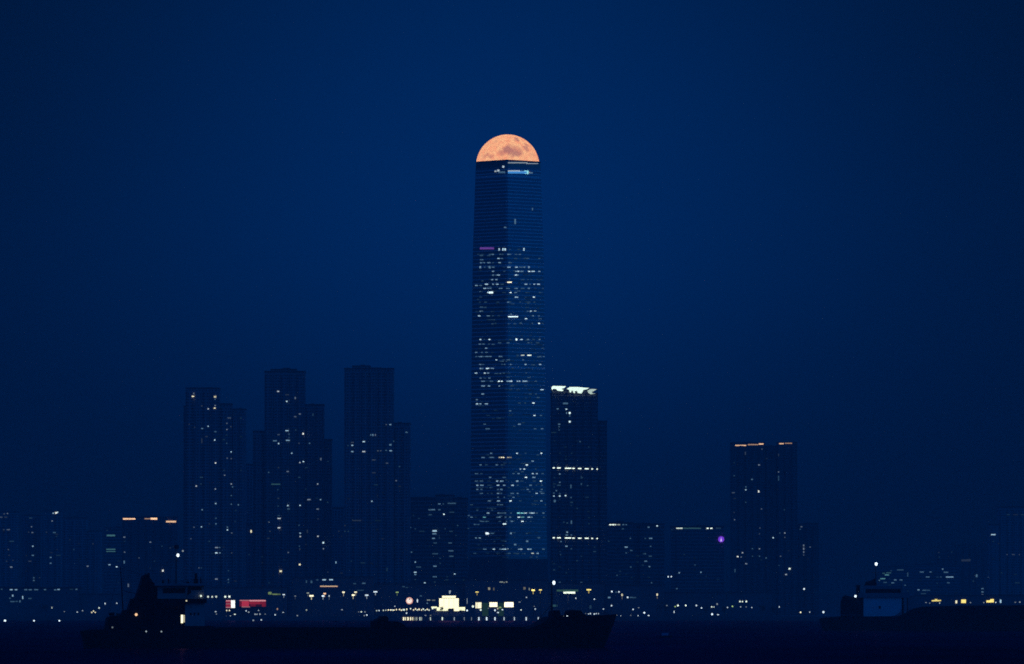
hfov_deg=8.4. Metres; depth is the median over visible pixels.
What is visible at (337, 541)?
residential tower
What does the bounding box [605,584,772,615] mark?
podium
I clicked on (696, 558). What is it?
office block
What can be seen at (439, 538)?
office block
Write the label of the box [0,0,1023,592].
sky
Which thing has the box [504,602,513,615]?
lit booth
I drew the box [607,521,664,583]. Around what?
office block
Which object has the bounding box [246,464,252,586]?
residential tower
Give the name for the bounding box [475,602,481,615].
lit booth
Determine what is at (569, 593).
lit canopy
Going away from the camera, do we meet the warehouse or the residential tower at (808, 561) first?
the warehouse
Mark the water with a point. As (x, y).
(627, 642)
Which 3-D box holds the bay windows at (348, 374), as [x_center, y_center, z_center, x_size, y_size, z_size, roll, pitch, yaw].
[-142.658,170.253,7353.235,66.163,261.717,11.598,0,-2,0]
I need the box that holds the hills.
[664,579,913,613]
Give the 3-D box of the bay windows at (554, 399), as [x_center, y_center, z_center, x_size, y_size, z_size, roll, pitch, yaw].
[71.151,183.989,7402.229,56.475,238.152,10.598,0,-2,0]
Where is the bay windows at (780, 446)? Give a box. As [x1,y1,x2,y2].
[732,445,795,614]
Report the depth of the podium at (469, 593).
7208.70 m
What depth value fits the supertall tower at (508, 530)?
7479.88 m
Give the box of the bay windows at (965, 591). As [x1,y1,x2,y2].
[938,548,987,594]
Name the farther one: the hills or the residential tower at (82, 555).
the hills
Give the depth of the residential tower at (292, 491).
7400.52 m
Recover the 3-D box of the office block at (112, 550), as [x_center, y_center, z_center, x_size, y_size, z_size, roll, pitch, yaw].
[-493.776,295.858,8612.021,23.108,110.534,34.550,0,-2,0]
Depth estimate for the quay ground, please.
6992.87 m
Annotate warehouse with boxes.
[908,595,1023,610]
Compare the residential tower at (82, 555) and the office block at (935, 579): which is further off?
the office block at (935, 579)
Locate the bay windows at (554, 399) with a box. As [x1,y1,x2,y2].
[552,397,604,582]
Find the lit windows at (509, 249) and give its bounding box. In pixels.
[468,249,545,557]
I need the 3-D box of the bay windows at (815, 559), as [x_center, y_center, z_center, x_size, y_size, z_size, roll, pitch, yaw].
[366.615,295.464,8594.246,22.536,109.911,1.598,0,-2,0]
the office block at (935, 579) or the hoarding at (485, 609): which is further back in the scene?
the office block at (935, 579)
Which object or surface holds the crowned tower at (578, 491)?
on the quay ground
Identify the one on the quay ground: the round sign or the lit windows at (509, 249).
the round sign
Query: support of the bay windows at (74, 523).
in the residential tower at (82, 555)
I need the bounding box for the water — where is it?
[0,621,1023,663]
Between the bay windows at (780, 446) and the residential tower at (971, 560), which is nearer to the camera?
the bay windows at (780, 446)
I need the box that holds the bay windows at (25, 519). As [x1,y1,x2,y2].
[23,518,38,586]
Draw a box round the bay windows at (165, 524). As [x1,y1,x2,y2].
[124,520,175,608]
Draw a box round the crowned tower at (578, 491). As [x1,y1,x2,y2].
[550,386,606,583]
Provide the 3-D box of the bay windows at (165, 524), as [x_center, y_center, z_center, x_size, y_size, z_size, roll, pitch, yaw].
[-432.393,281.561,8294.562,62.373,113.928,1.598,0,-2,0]
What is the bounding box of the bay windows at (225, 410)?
[187,391,243,586]
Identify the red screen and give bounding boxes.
[226,600,234,615]
[239,600,265,615]
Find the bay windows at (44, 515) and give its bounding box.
[43,514,58,586]
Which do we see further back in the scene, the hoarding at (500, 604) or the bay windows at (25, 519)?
the bay windows at (25, 519)
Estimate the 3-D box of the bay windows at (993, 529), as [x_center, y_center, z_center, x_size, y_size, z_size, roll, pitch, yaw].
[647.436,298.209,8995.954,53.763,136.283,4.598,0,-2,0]
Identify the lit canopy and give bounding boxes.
[556,589,582,612]
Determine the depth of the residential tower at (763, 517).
8497.51 m
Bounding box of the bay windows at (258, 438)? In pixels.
[255,375,321,615]
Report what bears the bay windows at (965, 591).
in the residential tower at (971, 560)
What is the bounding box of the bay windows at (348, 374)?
[346,372,408,582]
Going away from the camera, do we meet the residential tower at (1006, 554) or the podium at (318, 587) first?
the podium at (318, 587)
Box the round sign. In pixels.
[406,597,412,615]
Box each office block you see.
[104,526,121,592]
[411,494,467,582]
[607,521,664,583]
[670,525,723,591]
[877,565,911,614]
[913,563,959,594]
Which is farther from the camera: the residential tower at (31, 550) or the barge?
the residential tower at (31, 550)
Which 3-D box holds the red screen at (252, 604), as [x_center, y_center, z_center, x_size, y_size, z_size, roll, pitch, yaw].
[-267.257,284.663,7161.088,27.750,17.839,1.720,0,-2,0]
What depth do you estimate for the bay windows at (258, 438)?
7399.29 m
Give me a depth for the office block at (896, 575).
9294.30 m
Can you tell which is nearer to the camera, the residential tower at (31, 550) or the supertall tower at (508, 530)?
the supertall tower at (508, 530)
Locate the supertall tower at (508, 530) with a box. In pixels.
[468,160,548,582]
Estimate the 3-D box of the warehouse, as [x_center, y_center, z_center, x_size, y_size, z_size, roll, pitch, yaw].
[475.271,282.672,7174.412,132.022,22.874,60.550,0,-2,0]
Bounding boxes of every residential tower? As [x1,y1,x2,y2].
[0,511,18,586]
[22,514,41,586]
[42,510,62,586]
[63,516,101,592]
[122,516,178,608]
[183,387,246,586]
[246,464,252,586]
[253,368,332,615]
[332,507,343,576]
[344,365,410,582]
[730,442,797,614]
[797,523,818,614]
[935,544,987,594]
[987,506,1023,594]
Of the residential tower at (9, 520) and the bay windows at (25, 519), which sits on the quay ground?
the residential tower at (9, 520)
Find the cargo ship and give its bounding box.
[80,545,616,647]
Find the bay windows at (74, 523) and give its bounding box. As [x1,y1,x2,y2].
[64,521,98,592]
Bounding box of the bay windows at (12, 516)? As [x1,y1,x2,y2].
[0,515,14,586]
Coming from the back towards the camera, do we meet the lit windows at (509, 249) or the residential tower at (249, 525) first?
the residential tower at (249, 525)
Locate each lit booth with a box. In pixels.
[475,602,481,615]
[489,602,497,615]
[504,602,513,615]
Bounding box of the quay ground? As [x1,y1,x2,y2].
[0,614,897,620]
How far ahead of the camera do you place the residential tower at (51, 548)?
8745.27 m
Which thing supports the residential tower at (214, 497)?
on the quay ground
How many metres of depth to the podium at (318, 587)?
7194.81 m
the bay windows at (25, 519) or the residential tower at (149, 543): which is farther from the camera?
the bay windows at (25, 519)
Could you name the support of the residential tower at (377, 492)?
on the quay ground
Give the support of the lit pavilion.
on the quay ground
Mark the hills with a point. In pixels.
(832, 593)
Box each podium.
[292,577,374,615]
[374,579,604,615]
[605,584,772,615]
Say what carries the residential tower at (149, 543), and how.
on the quay ground
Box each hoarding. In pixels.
[482,602,488,615]
[498,602,503,615]
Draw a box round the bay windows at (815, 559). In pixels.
[799,526,817,614]
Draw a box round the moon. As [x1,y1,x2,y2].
[476,134,538,161]
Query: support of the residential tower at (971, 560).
on the quay ground
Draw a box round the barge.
[819,562,1023,630]
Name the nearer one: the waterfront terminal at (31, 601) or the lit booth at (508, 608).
the lit booth at (508, 608)
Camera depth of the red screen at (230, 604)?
7159.42 m
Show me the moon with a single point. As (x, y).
(507, 147)
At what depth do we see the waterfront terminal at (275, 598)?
7174.70 m
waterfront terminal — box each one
[0,587,125,615]
[204,587,288,615]
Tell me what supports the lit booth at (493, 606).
on the quay ground
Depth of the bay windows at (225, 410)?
7300.60 m
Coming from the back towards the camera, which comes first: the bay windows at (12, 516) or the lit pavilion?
the bay windows at (12, 516)
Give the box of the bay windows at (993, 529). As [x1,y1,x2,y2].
[991,510,1023,594]
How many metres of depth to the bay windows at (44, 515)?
8744.07 m
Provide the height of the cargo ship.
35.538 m
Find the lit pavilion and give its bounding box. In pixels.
[431,590,464,615]

